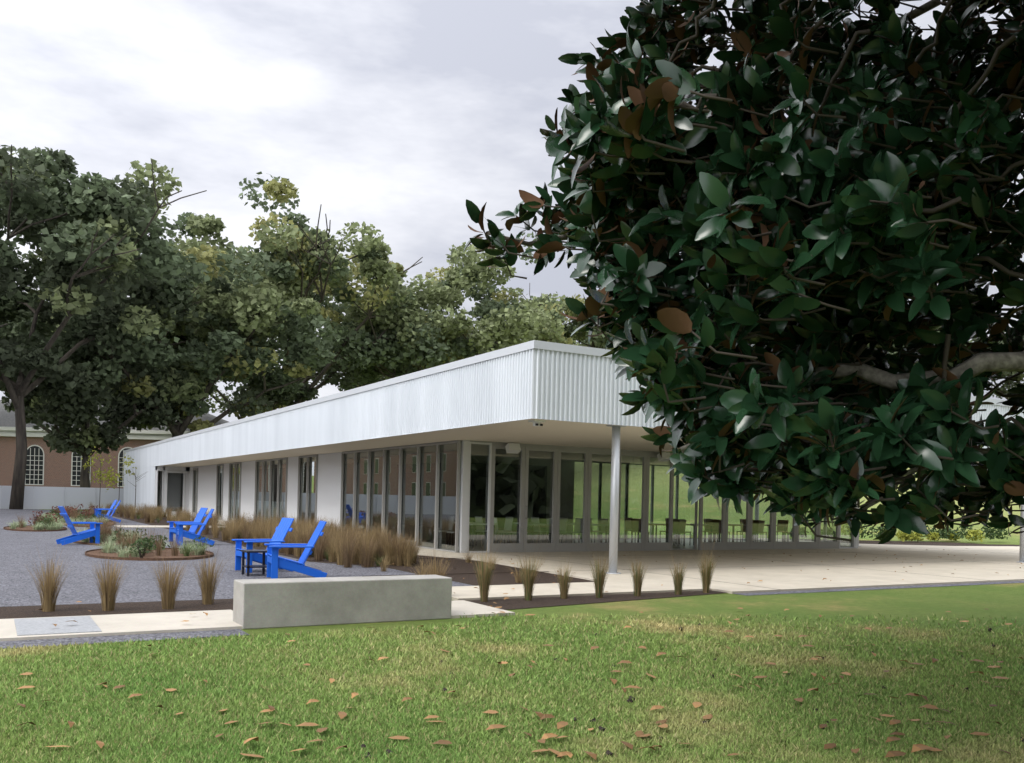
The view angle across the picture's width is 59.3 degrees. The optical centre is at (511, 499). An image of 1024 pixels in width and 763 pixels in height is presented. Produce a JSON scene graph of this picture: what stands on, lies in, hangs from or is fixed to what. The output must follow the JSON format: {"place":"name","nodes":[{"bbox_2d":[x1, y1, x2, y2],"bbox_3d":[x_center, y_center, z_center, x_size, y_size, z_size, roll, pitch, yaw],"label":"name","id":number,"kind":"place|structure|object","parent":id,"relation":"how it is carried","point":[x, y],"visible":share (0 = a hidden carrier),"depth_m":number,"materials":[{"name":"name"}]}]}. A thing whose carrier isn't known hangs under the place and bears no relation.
{"place":"outdoors","nodes":[
{"label":"outdoors","id":0,"kind":"place"},
{"bbox_2d":[0,600,514,640],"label":"sidewalk","id":1,"kind":"structure","parent":0,"point":[135,623],"depth_m":9.86,"materials":[{"name":"concrete"}]},
{"bbox_2d":[14,616,101,635],"bbox_3d":[-4.795,1.324,9.464,0.750,0.013,1.250,1,0,-30],"label":"utility hatch","id":2,"kind":"object","parent":1,"relation":"on","point":[42,626],"visible":0.93,"depth_m":9.38,"materials":[{"name":"grey metal"}]},
{"bbox_2d":[233,575,451,628],"bbox_3d":[-1.933,1.177,10.541,2.510,0.500,0.470,1,0,-30],"label":"concrete bench","id":3,"kind":"object","parent":1,"relation":"on","point":[278,603],"visible":0.89,"depth_m":10.27,"materials":[{"name":"grey concrete"}]},
{"bbox_2d":[0,612,1023,762],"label":"lawn grass","id":4,"kind":"structure","parent":0,"point":[122,716],"depth_m":6.61,"materials":[{"name":"plant"}]},
{"bbox_2d":[0,462,1023,762],"bbox_3d":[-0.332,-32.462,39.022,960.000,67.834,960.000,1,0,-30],"label":"lawn","id":5,"kind":"structure","parent":0,"point":[980,602],"depth_m":13.03,"materials":[{"name":"green plant"}]},
{"bbox_2d":[0,316,38,340],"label":"tree","id":6,"kind":"object","parent":5,"relation":"on","point":[5,332],"visible":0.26,"depth_m":83.79,"materials":[{"name":"green plant"}]},
{"bbox_2d":[17,312,66,360],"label":"tree","id":7,"kind":"object","parent":5,"relation":"on","point":[56,325],"depth_m":104.32,"materials":[{"name":"green plant"}]},
{"bbox_2d":[0,486,123,508],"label":"wall","id":8,"kind":"structure","parent":5,"relation":"on","point":[37,497],"depth_m":64.50,"materials":[{"name":"grey"}]},
{"bbox_2d":[0,145,210,508],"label":"tree","id":9,"kind":"object","parent":5,"relation":"on","point":[107,208],"depth_m":59.68,"materials":[{"name":"green plant"}]},
{"bbox_2d":[0,331,223,487],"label":"tree","id":10,"kind":"object","parent":5,"relation":"on","point":[180,381],"depth_m":70.62,"materials":[{"name":"green plant"}]},
{"bbox_2d":[0,400,228,487],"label":"brick hall","id":11,"kind":"structure","parent":5,"relation":"on","point":[45,467],"depth_m":88.00,"materials":[{"name":"brown brick"}]},
{"bbox_2d":[101,511,135,514],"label":"mulch","id":12,"kind":"object","parent":5,"relation":"on","point":[103,512],"visible":0.2,"depth_m":56.55,"materials":[{"name":"brown soil"}]},
{"bbox_2d":[81,446,114,507],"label":"young tree","id":13,"kind":"object","parent":12,"relation":"on","point":[99,470],"visible":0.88,"depth_m":60.52,"materials":[{"name":"green plant"}]},
{"bbox_2d":[99,453,136,506],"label":"young tree","id":14,"kind":"object","parent":12,"relation":"on","point":[111,479],"visible":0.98,"depth_m":58.70,"materials":[{"name":"green plant"}]},
{"bbox_2d":[128,472,144,507],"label":"young tree","id":15,"kind":"object","parent":12,"relation":"on","point":[135,486],"visible":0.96,"depth_m":56.52,"materials":[{"name":"grey plant"}]},
{"bbox_2d":[0,629,248,648],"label":"gravel strip","id":16,"kind":"object","parent":5,"relation":"on","point":[97,639],"visible":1,"depth_m":8.91,"materials":[{"name":"grey gravel"}]},
{"bbox_2d":[11,189,320,436],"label":"tree","id":17,"kind":"object","parent":5,"relation":"on","point":[240,304],"depth_m":71.68,"materials":[{"name":"green plant"}]},
{"bbox_2d":[114,525,224,527],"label":"concrete walkway","id":18,"kind":"structure","parent":5,"relation":"on","point":[143,526],"depth_m":36.68,"materials":[{"name":"concrete"}]},
{"bbox_2d":[0,599,452,618],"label":"mulch strip","id":19,"kind":"object","parent":5,"relation":"on","point":[10,612],"depth_m":11.10,"materials":[{"name":"brown soil"}]},
{"bbox_2d":[0,509,473,606],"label":"gravel court","id":20,"kind":"object","parent":5,"relation":"on","point":[18,584],"visible":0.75,"depth_m":16.96,"materials":[{"name":"grey gravel"}]},
{"bbox_2d":[56,506,102,544],"bbox_3d":[-11.576,0.700,24.047,0.998,1.020,0.810,1,0,-38],"label":"adirondack chair","id":21,"kind":"object","parent":20,"relation":"on","point":[91,532],"visible":0.96,"depth_m":23.96,"materials":[{"name":"blue"}]},
{"bbox_2d":[92,500,116,519],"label":"adirondack chair","id":22,"kind":"object","parent":20,"relation":"on","point":[111,507],"visible":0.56,"depth_m":42.42,"materials":[{"name":"blue wood"}]},
{"bbox_2d":[3,517,213,560],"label":"planting islands","id":23,"kind":"object","parent":20,"relation":"on","point":[148,556],"visible":0.34,"depth_m":20.51,"materials":[{"name":"brown soil"}]},
{"bbox_2d":[5,503,213,557],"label":"island plants","id":24,"kind":"object","parent":23,"relation":"on","point":[139,546],"visible":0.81,"depth_m":24.53,"materials":[{"name":"green plant"}]},
{"bbox_2d":[97,500,120,522],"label":"adirondack chair","id":25,"kind":"object","parent":20,"relation":"on","point":[113,512],"visible":0.73,"depth_m":41.01,"materials":[{"name":"blue wood"}]},
{"bbox_2d":[167,508,207,542],"bbox_3d":[-9.503,0.748,26.427,0.998,1.020,0.810,1,0,-38],"label":"adirondack chair","id":26,"kind":"object","parent":20,"relation":"on","point":[201,514],"visible":0.63,"depth_m":26.42,"materials":[{"name":"blue wood"}]},
{"bbox_2d":[175,509,214,544],"bbox_3d":[-8.836,0.763,25.091,0.998,1.020,0.810,1,0,-25],"label":"adirondack chair","id":27,"kind":"object","parent":20,"relation":"on","point":[182,534],"visible":0.94,"depth_m":24.90,"materials":[{"name":"blue"}]},
{"bbox_2d":[241,549,266,575],"bbox_3d":[-4.606,1.138,16.194,0.450,0.445,0.450,1,0,-30],"label":"side table","id":28,"kind":"object","parent":20,"relation":"on","point":[248,566],"visible":0.76,"depth_m":16.10,"materials":[{"name":"black metal"}]},
{"bbox_2d":[232,518,293,572],"bbox_3d":[-4.705,0.859,17.113,0.998,1.020,0.810,1,0,-36],"label":"adirondack chair","id":29,"kind":"object","parent":20,"relation":"on","point":[283,529],"visible":0.68,"depth_m":17.10,"materials":[{"name":"blue"}]},
{"bbox_2d":[264,521,326,578],"bbox_3d":[-3.765,0.880,15.696,0.998,1.020,0.810,1,0,-22],"label":"adirondack chair","id":30,"kind":"object","parent":20,"relation":"on","point":[274,560],"visible":0.97,"depth_m":15.50,"materials":[{"name":"blue"}]},
{"bbox_2d":[205,328,319,419],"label":"tree","id":31,"kind":"object","parent":5,"relation":"on","point":[224,404],"depth_m":118.93,"materials":[{"name":"green plant"}]},
{"bbox_2d":[140,172,445,412],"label":"tree","id":32,"kind":"object","parent":5,"relation":"on","point":[370,260],"depth_m":82.08,"materials":[{"name":"green plant"}]},
{"bbox_2d":[112,515,592,585],"bbox_3d":[-10.763,1.215,34.433,3.900,0.001,44.200,1,0,-30],"label":"mulch bed","id":33,"kind":"object","parent":5,"relation":"on","point":[464,566],"depth_m":18.62,"materials":[{"name":"brown soil"}]},
{"bbox_2d":[315,358,390,390],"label":"tree","id":34,"kind":"object","parent":5,"relation":"on","point":[340,387],"depth_m":125.55,"materials":[{"name":"green plant"}]},
{"bbox_2d":[24,501,724,611],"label":"grasses","id":35,"kind":"object","parent":5,"relation":"on","point":[367,548],"visible":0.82,"depth_m":18.42,"materials":[{"name":"beige plant"}]},
{"bbox_2d":[327,231,576,379],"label":"tree","id":36,"kind":"object","parent":5,"relation":"on","point":[437,333],"depth_m":89.23,"materials":[{"name":"green plant"}]},
{"bbox_2d":[17,549,1023,759],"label":"fallen leaves","id":37,"kind":"object","parent":5,"relation":"on","point":[915,747],"visible":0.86,"depth_m":5.96,"materials":[{"name":"brown plant"}]},
{"bbox_2d":[480,285,613,352],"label":"tree","id":38,"kind":"object","parent":5,"relation":"on","point":[580,336],"depth_m":106.44,"materials":[{"name":"green plant"}]},
{"bbox_2d":[123,340,1023,552],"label":"pavilion building","id":39,"kind":"structure","parent":5,"relation":"on","point":[424,453],"depth_m":27.78,"materials":[{"name":"metal"}]},
{"bbox_2d":[505,419,670,461],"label":"ceiling lights","id":40,"kind":"object","parent":39,"relation":"attached to","point":[512,447],"visible":0.56,"depth_m":24.03,"materials":[{"name":"white"}]},
{"bbox_2d":[438,516,799,548],"bbox_3d":[4.157,1.077,30.002,14.637,0.890,2.317,1,0,-30],"label":"interior furniture","id":41,"kind":"object","parent":39,"relation":"in","point":[711,526],"visible":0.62,"depth_m":29.54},
{"bbox_2d":[466,590,725,609],"bbox_3d":[1.595,1.500,13.540,4.800,0.001,1.150,1,0,-30],"label":"mulch strip","id":42,"kind":"object","parent":5,"relation":"on","point":[514,603],"depth_m":13.25,"materials":[{"name":"brown soil"}]},
{"bbox_2d":[409,538,1023,600],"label":"patio slab","id":43,"kind":"structure","parent":5,"relation":"on","point":[779,573],"depth_m":20.67,"materials":[{"name":"concrete"}]},
{"bbox_2d":[605,425,625,573],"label":"column","id":44,"kind":"structure","parent":43,"relation":"on","point":[614,493],"depth_m":17.87,"materials":[{"name":"grey paint"}]},
{"bbox_2d":[231,548,1013,609],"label":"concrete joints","id":45,"kind":"object","parent":43,"relation":"attached to","point":[648,572],"visible":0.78,"depth_m":21.06,"materials":[{"name":"grey concrete"}]},
{"bbox_2d":[755,494,759,539],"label":"column","id":46,"kind":"structure","parent":43,"relation":"on","point":[757,510],"depth_m":37.44,"materials":[{"name":"grey paint"}]},
{"bbox_2d":[1016,505,1023,562],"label":"column","id":47,"kind":"structure","parent":43,"relation":"on","point":[1021,556],"depth_m":25.03,"materials":[{"name":"grey paint"}]},
{"bbox_2d":[733,581,1023,595],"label":"gravel strip","id":48,"kind":"object","parent":5,"relation":"on","point":[850,589],"depth_m":16.33,"materials":[{"name":"grey gravel"}]},
{"bbox_2d":[789,539,1019,545],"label":"path","id":49,"kind":"structure","parent":5,"relation":"on","point":[932,543],"depth_m":38.27,"materials":[{"name":"beige concrete"}]},
{"bbox_2d":[789,521,1007,541],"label":"shrubs","id":50,"kind":"object","parent":49,"relation":"on","point":[970,533],"depth_m":39.88,"materials":[{"name":"green plant"}]},
{"bbox_2d":[893,329,982,366],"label":"tree","id":51,"kind":"object","parent":5,"relation":"on","point":[974,339],"visible":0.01,"depth_m":162.12,"materials":[{"name":"plant"}]},
{"bbox_2d":[949,323,1023,399],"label":"tree","id":52,"kind":"object","parent":5,"relation":"on","point":[1005,387],"depth_m":159.41,"materials":[{"name":"green plant"}]},
{"bbox_2d":[0,0,1023,421],"label":"sky","id":53,"kind":"structure","parent":0,"point":[389,115],"materials":[{"name":"white"}]},
{"bbox_2d":[463,0,1023,543],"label":"magnolia","id":54,"kind":"object","parent":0,"point":[631,96],"depth_m":4.55,"materials":[{"name":"green plant"}]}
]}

